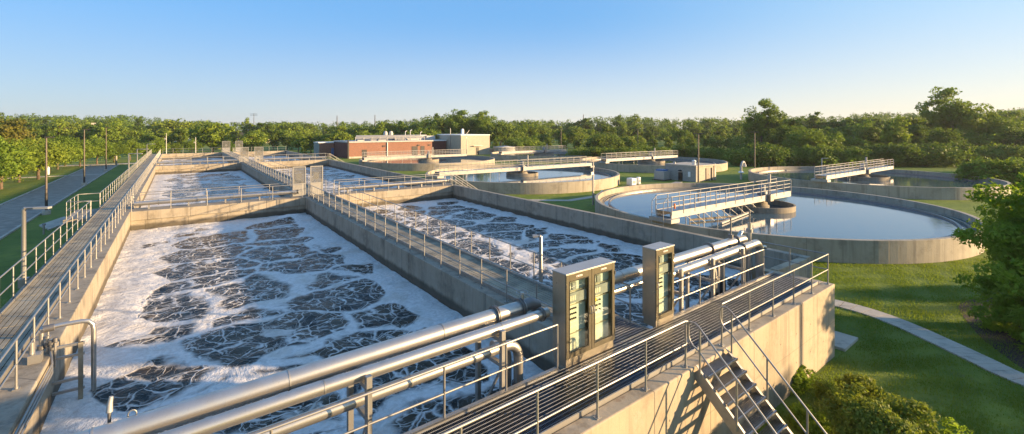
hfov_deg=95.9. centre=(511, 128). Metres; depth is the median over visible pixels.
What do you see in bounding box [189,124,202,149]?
tree
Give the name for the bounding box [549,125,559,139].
tree
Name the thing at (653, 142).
tree
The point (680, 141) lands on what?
tree
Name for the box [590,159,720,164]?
water
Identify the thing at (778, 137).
tree
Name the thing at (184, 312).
water
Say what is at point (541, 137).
tree
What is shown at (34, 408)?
conduit
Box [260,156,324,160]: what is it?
process pipe
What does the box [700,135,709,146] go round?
tree
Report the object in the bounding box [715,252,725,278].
process pipe
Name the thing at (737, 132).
tree
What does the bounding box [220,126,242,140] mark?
tree
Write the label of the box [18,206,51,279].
lamp post
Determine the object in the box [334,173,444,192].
railing
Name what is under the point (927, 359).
lawn grass
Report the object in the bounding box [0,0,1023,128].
sky
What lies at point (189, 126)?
tree
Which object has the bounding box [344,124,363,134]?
tree
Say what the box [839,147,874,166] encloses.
bush
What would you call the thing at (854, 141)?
tree
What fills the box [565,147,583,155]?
bush
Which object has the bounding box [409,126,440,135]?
tree
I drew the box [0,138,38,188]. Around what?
tree
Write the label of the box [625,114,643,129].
tree
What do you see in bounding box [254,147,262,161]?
kiosk
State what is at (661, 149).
bush
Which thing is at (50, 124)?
tree
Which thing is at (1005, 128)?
tree
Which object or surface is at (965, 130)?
tree
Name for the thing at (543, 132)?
tree
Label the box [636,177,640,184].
utility box
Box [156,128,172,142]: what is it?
tree
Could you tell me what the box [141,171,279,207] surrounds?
water
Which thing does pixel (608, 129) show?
tree
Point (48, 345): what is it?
pipe
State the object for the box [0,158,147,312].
edge beam
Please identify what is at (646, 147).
bush
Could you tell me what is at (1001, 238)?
tree
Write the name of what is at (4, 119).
tree
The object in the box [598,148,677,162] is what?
tank bridge
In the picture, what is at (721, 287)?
drop sleeve
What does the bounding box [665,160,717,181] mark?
block hut
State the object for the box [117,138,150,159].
tree
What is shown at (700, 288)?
railing
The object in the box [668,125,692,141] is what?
tree
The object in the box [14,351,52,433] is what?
conduit
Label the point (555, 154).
water
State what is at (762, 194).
tank bridge
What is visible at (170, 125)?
tree
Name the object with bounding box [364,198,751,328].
water
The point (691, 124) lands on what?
tree
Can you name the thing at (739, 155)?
bush
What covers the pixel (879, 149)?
bush
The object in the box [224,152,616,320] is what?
walkway
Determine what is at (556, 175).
water
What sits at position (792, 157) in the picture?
bush
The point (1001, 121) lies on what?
tree
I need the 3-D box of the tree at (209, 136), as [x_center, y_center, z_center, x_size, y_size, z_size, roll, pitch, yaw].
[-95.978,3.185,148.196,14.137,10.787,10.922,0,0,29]
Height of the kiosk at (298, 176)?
2.400 m
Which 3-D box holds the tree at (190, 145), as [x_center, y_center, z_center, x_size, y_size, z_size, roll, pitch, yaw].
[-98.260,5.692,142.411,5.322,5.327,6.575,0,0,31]
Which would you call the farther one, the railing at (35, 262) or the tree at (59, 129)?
the tree at (59, 129)
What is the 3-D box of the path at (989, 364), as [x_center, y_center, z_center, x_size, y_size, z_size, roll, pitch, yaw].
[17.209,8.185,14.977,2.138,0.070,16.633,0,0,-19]
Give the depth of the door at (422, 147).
137.39 m
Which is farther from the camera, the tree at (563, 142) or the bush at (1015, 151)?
the tree at (563, 142)
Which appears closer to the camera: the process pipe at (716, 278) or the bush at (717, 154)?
the process pipe at (716, 278)
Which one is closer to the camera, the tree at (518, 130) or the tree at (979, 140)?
the tree at (979, 140)
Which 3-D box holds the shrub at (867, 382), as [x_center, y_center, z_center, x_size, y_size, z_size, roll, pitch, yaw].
[9.874,7.720,13.365,1.692,1.563,1.974,0,0,-36]
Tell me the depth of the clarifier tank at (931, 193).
58.08 m
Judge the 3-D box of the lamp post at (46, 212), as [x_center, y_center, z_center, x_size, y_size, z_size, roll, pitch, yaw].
[-44.156,4.505,43.937,0.845,7.390,0.640,0,0,-36]
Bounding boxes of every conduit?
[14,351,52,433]
[17,366,52,433]
[20,370,52,433]
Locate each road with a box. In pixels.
[0,165,114,236]
[54,163,140,166]
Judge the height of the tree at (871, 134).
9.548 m
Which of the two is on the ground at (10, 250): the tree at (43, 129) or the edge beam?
the tree at (43, 129)
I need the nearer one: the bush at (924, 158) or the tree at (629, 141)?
the bush at (924, 158)
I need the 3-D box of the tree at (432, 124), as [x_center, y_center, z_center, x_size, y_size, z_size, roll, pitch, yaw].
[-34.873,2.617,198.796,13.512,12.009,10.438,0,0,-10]
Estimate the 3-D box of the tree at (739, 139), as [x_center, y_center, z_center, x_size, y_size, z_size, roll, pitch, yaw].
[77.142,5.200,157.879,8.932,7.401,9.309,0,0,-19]
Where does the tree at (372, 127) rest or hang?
on the ground at (10, 250)
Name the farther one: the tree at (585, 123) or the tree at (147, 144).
the tree at (585, 123)
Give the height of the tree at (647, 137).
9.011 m
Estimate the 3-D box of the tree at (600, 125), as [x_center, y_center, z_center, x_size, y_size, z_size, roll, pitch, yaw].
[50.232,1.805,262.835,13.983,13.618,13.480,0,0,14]
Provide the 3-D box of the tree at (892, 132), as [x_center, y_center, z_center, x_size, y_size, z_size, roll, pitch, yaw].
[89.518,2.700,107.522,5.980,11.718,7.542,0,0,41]
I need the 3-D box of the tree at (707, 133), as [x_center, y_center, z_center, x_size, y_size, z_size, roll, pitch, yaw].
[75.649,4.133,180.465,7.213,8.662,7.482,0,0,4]
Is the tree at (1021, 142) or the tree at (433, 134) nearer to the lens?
the tree at (1021, 142)
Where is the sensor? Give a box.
[106,396,113,422]
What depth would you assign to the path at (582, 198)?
52.86 m
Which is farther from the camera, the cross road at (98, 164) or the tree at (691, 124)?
the tree at (691, 124)
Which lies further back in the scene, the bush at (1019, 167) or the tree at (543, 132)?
the tree at (543, 132)
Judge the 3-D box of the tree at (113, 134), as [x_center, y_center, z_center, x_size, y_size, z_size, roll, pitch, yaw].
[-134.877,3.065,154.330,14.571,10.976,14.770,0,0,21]
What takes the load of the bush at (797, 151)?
on the ground at (10, 250)
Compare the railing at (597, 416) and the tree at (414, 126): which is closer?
the railing at (597, 416)
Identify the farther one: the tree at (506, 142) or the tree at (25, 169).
the tree at (506, 142)
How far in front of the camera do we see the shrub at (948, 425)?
11.35 m
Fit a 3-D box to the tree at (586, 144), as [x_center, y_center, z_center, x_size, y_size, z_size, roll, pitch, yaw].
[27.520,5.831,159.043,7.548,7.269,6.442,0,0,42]
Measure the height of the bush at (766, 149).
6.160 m
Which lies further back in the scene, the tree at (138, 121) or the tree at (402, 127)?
the tree at (138, 121)
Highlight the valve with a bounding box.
[516,290,540,311]
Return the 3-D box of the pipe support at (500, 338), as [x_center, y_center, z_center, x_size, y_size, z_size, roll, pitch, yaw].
[-0.480,5.975,10.318,0.136,3.250,1.030,0,0,-38]
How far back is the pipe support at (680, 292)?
14.21 m
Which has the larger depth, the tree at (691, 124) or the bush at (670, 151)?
the tree at (691, 124)
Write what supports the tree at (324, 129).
on the ground at (10, 250)
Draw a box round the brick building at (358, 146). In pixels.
[333,130,446,158]
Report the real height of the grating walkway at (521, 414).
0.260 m
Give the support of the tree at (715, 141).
on the ground at (10, 250)
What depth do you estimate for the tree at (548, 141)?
163.39 m
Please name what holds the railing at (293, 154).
on the aeration basin
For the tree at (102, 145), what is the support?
on the ground at (10, 250)
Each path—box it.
[529,182,681,200]
[835,299,1023,386]
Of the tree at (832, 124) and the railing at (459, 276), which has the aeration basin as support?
the railing at (459, 276)
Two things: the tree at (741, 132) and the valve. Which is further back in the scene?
the tree at (741, 132)
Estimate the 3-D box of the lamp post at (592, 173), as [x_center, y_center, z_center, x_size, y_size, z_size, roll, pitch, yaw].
[8.573,5.900,49.243,0.460,4.600,0.209,0,0,-36]
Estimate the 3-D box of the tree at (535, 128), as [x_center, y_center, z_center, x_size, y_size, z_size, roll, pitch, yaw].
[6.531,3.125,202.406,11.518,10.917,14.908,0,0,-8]
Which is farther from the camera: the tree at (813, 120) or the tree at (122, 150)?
the tree at (813, 120)
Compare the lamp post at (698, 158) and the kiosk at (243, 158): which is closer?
the lamp post at (698, 158)
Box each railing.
[0,149,160,390]
[0,201,90,299]
[65,193,99,219]
[100,149,151,207]
[130,184,302,211]
[132,182,297,208]
[156,156,227,164]
[156,156,238,163]
[222,148,239,160]
[244,157,301,187]
[254,324,559,433]
[256,156,324,185]
[259,153,327,161]
[272,153,325,160]
[308,184,552,307]
[333,183,632,323]
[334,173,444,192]
[339,174,452,194]
[441,320,688,433]
[673,249,763,319]
[719,241,829,346]
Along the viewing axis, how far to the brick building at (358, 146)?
132.85 m
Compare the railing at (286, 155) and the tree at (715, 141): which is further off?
the tree at (715, 141)
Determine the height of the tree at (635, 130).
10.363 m
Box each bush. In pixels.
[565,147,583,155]
[571,146,589,155]
[582,146,605,157]
[601,147,614,155]
[610,147,634,157]
[620,146,653,156]
[632,141,658,152]
[650,146,671,155]
[667,145,683,155]
[672,143,696,157]
[693,143,728,159]
[710,148,727,160]
[722,143,770,166]
[727,142,762,154]
[742,141,795,166]
[763,146,794,165]
[784,147,804,164]
[788,144,823,165]
[798,143,839,165]
[808,146,844,166]
[830,143,849,164]
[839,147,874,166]
[850,143,901,165]
[850,146,886,165]
[873,142,929,166]
[879,144,907,165]
[904,141,980,167]
[906,144,948,166]
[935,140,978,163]
[950,156,1019,183]
[965,147,998,162]
[970,142,1007,152]
[974,146,1016,160]
[982,142,1023,160]
[994,304,1023,350]
[1000,157,1023,186]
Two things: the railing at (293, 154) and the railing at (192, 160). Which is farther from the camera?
the railing at (293, 154)
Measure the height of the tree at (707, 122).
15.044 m
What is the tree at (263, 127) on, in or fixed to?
on the ground at (10, 250)
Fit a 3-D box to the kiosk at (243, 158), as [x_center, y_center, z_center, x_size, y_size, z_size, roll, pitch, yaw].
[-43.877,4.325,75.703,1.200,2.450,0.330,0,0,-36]
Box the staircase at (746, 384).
[687,306,826,433]
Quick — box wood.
[0,107,1023,135]
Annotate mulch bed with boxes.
[959,298,1023,368]
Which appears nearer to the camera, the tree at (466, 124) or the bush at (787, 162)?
the bush at (787, 162)
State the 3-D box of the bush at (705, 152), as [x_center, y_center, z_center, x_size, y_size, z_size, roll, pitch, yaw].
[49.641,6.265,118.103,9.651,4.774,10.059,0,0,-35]
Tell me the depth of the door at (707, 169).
72.02 m
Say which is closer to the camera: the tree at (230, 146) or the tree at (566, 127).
the tree at (230, 146)
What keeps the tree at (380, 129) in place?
on the ground at (10, 250)
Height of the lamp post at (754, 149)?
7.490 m
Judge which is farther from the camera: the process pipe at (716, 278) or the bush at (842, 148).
the bush at (842, 148)
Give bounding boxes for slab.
[63,209,96,222]
[835,331,857,351]
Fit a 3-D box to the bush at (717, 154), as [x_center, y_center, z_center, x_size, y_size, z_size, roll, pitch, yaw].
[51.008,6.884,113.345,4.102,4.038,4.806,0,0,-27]
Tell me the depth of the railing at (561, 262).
19.54 m
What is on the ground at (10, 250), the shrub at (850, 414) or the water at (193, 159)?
the shrub at (850, 414)
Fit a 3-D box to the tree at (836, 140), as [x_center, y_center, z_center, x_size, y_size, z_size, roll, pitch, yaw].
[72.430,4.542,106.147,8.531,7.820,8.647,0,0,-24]
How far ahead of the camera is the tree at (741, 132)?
214.40 m
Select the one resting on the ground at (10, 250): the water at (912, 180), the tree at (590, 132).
the tree at (590, 132)
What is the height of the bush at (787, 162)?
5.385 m
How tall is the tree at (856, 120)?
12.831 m
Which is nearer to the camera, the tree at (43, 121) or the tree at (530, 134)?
the tree at (530, 134)
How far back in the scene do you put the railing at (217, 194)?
34.81 m
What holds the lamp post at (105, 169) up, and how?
on the road at (10, 211)
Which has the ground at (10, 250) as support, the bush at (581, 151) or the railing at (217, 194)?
the bush at (581, 151)
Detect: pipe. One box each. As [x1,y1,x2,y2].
[27,319,96,399]
[73,298,526,433]
[134,189,298,208]
[157,159,237,165]
[158,307,549,433]
[245,340,523,433]
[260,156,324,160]
[339,179,448,192]
[489,340,513,387]
[615,235,747,283]
[615,259,696,294]
[674,239,763,277]
[704,266,718,291]
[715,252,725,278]
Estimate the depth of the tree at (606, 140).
150.60 m
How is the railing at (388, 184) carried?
on the aeration basin
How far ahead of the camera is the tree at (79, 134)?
163.01 m
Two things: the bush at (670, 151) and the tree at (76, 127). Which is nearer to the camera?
the bush at (670, 151)
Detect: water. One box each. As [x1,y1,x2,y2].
[40,213,543,433]
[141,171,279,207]
[160,158,227,164]
[249,156,299,160]
[274,166,406,192]
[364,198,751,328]
[367,157,484,162]
[431,168,615,182]
[504,152,567,155]
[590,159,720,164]
[600,189,975,239]
[757,170,987,186]
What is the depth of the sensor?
6.72 m
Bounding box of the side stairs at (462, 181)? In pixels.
[450,173,476,188]
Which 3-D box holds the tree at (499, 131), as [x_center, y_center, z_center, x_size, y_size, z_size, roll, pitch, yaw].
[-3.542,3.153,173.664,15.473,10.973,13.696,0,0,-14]
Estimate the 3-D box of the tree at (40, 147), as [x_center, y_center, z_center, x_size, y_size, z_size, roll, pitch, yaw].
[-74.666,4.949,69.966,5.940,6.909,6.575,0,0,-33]
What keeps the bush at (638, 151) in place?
on the ground at (10, 250)
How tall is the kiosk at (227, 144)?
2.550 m
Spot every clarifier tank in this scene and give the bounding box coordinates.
[359,155,494,170]
[426,164,619,193]
[490,150,584,161]
[581,156,727,172]
[595,183,984,263]
[748,166,1011,199]
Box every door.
[412,146,417,154]
[421,146,424,154]
[706,168,709,180]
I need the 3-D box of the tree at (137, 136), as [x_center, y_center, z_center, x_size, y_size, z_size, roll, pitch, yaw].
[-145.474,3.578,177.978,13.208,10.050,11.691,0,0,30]
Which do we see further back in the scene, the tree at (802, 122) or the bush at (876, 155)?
the tree at (802, 122)
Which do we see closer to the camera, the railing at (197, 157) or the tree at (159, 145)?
the railing at (197, 157)
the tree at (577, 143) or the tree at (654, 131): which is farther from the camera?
the tree at (654, 131)
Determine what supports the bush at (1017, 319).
on the mulch bed
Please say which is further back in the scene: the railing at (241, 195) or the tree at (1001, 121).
the tree at (1001, 121)
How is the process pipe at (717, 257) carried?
on the pipe support at (712, 279)
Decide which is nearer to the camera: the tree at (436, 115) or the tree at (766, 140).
the tree at (766, 140)
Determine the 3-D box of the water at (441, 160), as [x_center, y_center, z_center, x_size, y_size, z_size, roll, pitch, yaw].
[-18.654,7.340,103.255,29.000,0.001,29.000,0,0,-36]
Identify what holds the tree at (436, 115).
on the ground at (10, 250)
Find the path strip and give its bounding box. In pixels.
[3,175,65,178]
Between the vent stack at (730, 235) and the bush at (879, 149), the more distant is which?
the bush at (879, 149)
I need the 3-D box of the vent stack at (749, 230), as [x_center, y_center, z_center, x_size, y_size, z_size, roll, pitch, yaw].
[9.255,4.700,18.279,0.600,3.000,0.560,0,0,-36]
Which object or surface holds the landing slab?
attached to the edge beam
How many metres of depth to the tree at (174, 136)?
153.44 m
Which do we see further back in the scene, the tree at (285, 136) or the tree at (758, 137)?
the tree at (285, 136)
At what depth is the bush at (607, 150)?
113.19 m
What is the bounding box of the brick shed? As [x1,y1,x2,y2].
[313,141,333,155]
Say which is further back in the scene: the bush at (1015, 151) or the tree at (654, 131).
the tree at (654, 131)
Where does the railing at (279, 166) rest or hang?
on the aeration basin
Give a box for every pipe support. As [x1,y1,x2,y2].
[347,369,371,433]
[475,327,505,401]
[653,269,683,327]
[685,258,714,308]
[716,248,744,293]
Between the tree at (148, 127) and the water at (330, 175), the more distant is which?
the tree at (148, 127)
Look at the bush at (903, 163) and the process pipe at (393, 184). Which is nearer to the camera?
the process pipe at (393, 184)
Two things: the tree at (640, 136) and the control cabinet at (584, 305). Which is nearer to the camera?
the control cabinet at (584, 305)
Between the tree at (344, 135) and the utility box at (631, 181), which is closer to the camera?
the utility box at (631, 181)
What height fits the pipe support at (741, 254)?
3.250 m
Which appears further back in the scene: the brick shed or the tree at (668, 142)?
the tree at (668, 142)
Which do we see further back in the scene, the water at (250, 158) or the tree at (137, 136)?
the tree at (137, 136)
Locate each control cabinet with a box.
[552,257,615,367]
[642,242,674,327]
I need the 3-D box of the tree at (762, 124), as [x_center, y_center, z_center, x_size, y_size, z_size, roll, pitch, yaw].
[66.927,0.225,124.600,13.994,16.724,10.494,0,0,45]
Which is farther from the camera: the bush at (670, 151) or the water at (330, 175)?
the bush at (670, 151)
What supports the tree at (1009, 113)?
on the ground at (10, 250)
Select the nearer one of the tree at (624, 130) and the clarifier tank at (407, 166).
the clarifier tank at (407, 166)
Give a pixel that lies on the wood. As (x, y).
(646, 122)
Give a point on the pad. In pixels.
(53, 224)
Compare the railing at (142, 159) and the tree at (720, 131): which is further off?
the tree at (720, 131)
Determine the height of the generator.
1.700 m
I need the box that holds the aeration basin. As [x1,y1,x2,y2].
[0,150,810,433]
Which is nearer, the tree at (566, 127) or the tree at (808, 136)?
the tree at (808, 136)
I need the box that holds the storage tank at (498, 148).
[493,146,514,151]
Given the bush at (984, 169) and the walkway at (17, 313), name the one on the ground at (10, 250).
the bush at (984, 169)
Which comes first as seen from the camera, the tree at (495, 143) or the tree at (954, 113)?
the tree at (954, 113)
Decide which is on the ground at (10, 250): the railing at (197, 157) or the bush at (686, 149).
the bush at (686, 149)
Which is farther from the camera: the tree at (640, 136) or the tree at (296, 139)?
the tree at (640, 136)
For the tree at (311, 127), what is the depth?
269.39 m
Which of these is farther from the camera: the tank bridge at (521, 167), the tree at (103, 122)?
the tree at (103, 122)
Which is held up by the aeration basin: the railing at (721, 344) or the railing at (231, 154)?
the railing at (231, 154)
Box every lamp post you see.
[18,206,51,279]
[42,137,53,214]
[81,129,88,185]
[104,127,109,170]
[127,153,142,177]
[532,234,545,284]
[590,162,593,204]
[693,133,703,182]
[754,132,754,167]
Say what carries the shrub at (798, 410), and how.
on the ground at (10, 250)
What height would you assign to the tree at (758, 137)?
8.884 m
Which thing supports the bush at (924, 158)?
on the ground at (10, 250)
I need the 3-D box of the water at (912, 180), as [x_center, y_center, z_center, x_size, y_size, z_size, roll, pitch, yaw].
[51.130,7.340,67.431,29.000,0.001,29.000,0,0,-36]
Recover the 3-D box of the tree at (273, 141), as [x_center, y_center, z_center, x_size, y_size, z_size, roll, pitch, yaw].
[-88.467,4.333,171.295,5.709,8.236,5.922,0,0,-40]
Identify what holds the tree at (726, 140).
on the ground at (10, 250)
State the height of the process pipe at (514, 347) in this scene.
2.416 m
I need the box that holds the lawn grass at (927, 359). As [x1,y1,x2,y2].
[756,258,1023,433]
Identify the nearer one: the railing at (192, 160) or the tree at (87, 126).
the railing at (192, 160)
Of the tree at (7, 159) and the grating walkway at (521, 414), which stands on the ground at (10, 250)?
the tree at (7, 159)
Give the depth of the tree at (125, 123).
255.81 m
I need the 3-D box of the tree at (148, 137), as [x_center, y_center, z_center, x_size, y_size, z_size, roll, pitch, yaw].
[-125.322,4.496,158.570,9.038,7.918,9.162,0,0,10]
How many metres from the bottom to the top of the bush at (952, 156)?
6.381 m
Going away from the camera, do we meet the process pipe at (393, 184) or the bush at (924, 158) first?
the process pipe at (393, 184)
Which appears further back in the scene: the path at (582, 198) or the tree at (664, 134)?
the tree at (664, 134)
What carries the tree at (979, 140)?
on the ground at (10, 250)
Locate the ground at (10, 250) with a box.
[0,130,1023,433]
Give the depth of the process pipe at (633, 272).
15.80 m
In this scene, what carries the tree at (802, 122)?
on the ground at (10, 250)
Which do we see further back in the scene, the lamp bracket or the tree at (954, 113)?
the tree at (954, 113)
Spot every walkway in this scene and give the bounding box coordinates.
[0,154,155,384]
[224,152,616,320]
[403,271,818,433]
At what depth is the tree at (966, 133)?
115.14 m
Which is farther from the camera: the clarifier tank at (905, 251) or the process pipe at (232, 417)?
the clarifier tank at (905, 251)
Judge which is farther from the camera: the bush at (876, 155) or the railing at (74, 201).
the bush at (876, 155)
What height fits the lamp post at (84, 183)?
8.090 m
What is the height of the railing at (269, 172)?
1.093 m
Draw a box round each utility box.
[626,178,635,185]
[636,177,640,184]
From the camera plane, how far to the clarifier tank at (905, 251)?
29.43 m
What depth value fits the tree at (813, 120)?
163.30 m
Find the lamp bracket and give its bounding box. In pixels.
[18,277,30,288]
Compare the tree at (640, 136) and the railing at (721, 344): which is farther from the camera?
the tree at (640, 136)
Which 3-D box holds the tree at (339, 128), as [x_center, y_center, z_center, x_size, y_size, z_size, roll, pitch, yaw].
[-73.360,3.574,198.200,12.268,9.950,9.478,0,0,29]
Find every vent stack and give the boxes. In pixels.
[728,217,732,238]
[737,210,752,281]
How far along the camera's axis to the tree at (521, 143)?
148.41 m
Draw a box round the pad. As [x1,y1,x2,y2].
[39,217,67,229]
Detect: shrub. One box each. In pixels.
[786,402,833,433]
[790,365,819,396]
[811,372,890,402]
[814,381,940,433]
[913,417,973,433]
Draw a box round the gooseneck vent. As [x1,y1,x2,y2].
[738,161,745,178]
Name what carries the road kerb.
on the road at (10, 211)
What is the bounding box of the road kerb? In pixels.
[0,164,118,239]
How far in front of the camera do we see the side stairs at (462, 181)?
46.72 m
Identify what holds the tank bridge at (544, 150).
on the clarifier tank at (510, 157)
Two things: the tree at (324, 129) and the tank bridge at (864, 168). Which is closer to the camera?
the tank bridge at (864, 168)
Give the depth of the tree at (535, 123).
243.42 m
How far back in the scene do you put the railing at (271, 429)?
8.64 m
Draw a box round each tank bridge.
[359,147,466,161]
[431,155,592,178]
[497,144,565,154]
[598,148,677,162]
[649,174,790,226]
[811,157,893,182]
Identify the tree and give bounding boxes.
[0,117,39,143]
[0,136,31,181]
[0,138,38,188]
[3,117,30,122]
[4,138,44,181]
[20,137,77,179]
[23,120,41,137]
[28,116,55,126]
[31,118,77,139]
[34,124,60,140]
[39,132,89,168]
[42,121,67,126]
[42,140,77,167]
[52,121,85,134]
[69,137,100,166]
[70,128,87,141]
[71,117,90,124]
[76,122,97,138]
[82,121,132,142]
[88,135,119,164]
[94,117,123,126]
[103,141,128,162]
[104,118,137,140]
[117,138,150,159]
[119,125,154,144]
[121,117,134,126]
[134,116,145,127]
[135,131,161,142]
[135,141,155,156]
[143,123,163,134]
[145,138,170,153]
[148,118,197,134]
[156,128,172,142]
[164,127,189,151]
[168,142,183,153]
[179,120,200,135]
[181,138,205,152]
[187,122,236,151]
[188,120,214,138]
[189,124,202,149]
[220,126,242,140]
[225,142,234,150]
[237,129,269,151]
[240,117,254,133]
[248,121,274,140]
[266,129,281,149]
[269,122,312,138]
[278,129,296,149]
[290,131,302,152]
[291,132,324,152]
[301,123,321,134]
[319,133,339,141]
[321,126,331,134]
[327,125,348,134]
[330,130,354,139]
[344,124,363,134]
[351,126,378,136]
[352,130,372,139]
[366,121,382,129]
[370,122,387,134]
[385,123,401,134]
[394,121,411,134]
[407,120,430,131]
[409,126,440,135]
[416,122,436,133]
[422,115,454,133]
[425,132,440,139]
[430,113,439,125]
[443,109,479,133]
[472,110,496,133]
[484,122,519,145]
[492,137,498,146]
[503,136,519,145]
[504,124,529,140]
[509,134,546,150]
[514,119,557,137]
[516,123,539,138]
[527,127,544,137]
[533,126,553,144]
[537,131,555,145]
[543,133,555,149]
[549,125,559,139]
[555,126,564,142]
[556,133,568,148]
[563,122,573,141]
[564,125,590,147]
[572,136,580,148]
[574,116,600,135]
[580,135,595,147]
[583,129,599,139]
[586,132,625,148]
[591,119,610,134]
[597,122,616,135]
[610,115,623,135]
[617,122,632,137]
[619,135,647,149]
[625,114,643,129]
[627,125,645,137]
[632,135,647,146]
[643,125,662,140]
[644,127,651,146]
[647,135,657,146]
[657,128,674,141]
[662,123,678,142]
[664,136,674,147]
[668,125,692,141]
[676,136,685,144]
[680,120,704,132]
[682,135,696,146]
[687,126,702,142]
[693,118,720,132]
[696,128,715,145]
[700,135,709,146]
[703,125,734,145]
[708,134,725,148]
[719,119,734,139]
[723,135,733,145]
[727,134,749,147]
[730,125,739,138]
[733,122,745,137]
[737,98,791,141]
[743,133,777,144]
[758,138,778,147]
[768,124,805,147]
[779,116,806,146]
[780,125,832,147]
[799,118,808,128]
[806,111,822,130]
[810,131,845,147]
[812,120,851,137]
[819,120,875,137]
[829,132,874,147]
[840,116,894,125]
[850,125,883,146]
[851,117,886,129]
[880,115,912,147]
[883,115,934,135]
[903,124,931,144]
[914,86,1004,131]
[918,127,967,143]
[941,120,985,134]
[948,124,976,144]
[951,170,1023,332]
[959,130,1003,147]
[971,114,1023,146]
[981,116,1023,127]
[988,127,1023,149]
[995,109,1023,121]
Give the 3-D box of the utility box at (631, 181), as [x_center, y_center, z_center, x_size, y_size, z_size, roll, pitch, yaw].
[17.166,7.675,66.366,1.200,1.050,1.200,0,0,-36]
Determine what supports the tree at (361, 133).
on the ground at (10, 250)
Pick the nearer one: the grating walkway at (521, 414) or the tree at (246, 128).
the grating walkway at (521, 414)
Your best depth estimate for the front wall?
12.18 m
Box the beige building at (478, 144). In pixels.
[436,128,493,154]
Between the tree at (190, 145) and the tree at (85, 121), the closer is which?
the tree at (190, 145)
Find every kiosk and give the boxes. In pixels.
[222,141,229,151]
[235,141,242,151]
[240,147,248,161]
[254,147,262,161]
[292,166,305,195]
[310,165,322,194]
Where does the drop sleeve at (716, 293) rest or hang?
attached to the process pipe at (716, 278)
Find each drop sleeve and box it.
[709,290,718,298]
[720,278,725,293]
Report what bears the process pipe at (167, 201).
on the aeration basin
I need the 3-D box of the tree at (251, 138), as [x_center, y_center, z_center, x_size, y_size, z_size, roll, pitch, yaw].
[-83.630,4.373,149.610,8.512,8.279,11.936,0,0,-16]
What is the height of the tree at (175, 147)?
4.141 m
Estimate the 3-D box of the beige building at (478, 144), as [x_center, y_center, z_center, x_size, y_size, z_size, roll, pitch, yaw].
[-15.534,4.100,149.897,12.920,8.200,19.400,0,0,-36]
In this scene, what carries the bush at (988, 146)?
on the ground at (10, 250)
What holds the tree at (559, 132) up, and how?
on the ground at (10, 250)
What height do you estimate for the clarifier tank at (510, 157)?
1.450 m
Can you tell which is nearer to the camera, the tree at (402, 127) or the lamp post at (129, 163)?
the lamp post at (129, 163)
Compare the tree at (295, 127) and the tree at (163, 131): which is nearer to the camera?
the tree at (163, 131)
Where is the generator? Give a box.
[652,169,671,180]
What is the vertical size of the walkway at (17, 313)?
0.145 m
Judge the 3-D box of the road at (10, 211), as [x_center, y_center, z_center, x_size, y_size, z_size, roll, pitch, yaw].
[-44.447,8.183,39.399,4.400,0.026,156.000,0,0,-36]
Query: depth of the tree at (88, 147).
97.87 m
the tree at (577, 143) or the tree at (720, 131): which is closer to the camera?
the tree at (577, 143)
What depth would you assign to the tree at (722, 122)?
245.57 m
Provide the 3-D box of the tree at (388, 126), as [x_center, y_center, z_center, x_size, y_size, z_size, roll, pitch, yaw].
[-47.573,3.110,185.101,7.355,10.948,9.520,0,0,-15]
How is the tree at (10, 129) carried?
on the ground at (10, 250)
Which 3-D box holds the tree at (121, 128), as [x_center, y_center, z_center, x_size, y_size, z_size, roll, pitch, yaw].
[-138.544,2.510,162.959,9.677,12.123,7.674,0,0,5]
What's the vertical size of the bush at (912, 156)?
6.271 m
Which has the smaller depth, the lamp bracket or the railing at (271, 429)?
the railing at (271, 429)
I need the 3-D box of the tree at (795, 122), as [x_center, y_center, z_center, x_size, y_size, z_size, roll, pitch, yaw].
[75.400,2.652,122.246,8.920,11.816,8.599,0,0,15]
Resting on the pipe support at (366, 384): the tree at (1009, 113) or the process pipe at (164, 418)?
the process pipe at (164, 418)
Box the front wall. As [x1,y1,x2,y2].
[458,267,834,433]
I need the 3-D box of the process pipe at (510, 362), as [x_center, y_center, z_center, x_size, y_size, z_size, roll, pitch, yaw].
[-0.229,6.066,10.656,0.582,2.469,0.331,0,0,-36]
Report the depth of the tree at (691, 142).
154.21 m
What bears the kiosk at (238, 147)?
on the aeration basin
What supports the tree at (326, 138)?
on the ground at (10, 250)
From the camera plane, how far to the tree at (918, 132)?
114.28 m
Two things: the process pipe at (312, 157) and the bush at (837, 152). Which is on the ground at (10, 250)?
the bush at (837, 152)
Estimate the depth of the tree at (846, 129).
135.56 m
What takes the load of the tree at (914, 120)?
on the ground at (10, 250)
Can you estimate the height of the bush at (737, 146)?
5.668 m
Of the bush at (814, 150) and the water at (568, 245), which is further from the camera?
the bush at (814, 150)
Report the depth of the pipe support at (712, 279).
15.61 m
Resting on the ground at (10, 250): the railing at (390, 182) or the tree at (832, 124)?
the tree at (832, 124)
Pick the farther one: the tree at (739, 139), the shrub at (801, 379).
the tree at (739, 139)
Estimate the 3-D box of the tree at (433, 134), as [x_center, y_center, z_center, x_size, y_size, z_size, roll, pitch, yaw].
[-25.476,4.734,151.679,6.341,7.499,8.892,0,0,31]
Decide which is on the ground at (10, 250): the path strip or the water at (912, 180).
the path strip
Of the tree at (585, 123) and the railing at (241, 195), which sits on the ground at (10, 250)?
the tree at (585, 123)
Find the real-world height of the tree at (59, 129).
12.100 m
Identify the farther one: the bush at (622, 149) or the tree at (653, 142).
the tree at (653, 142)
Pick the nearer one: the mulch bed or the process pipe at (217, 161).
the mulch bed

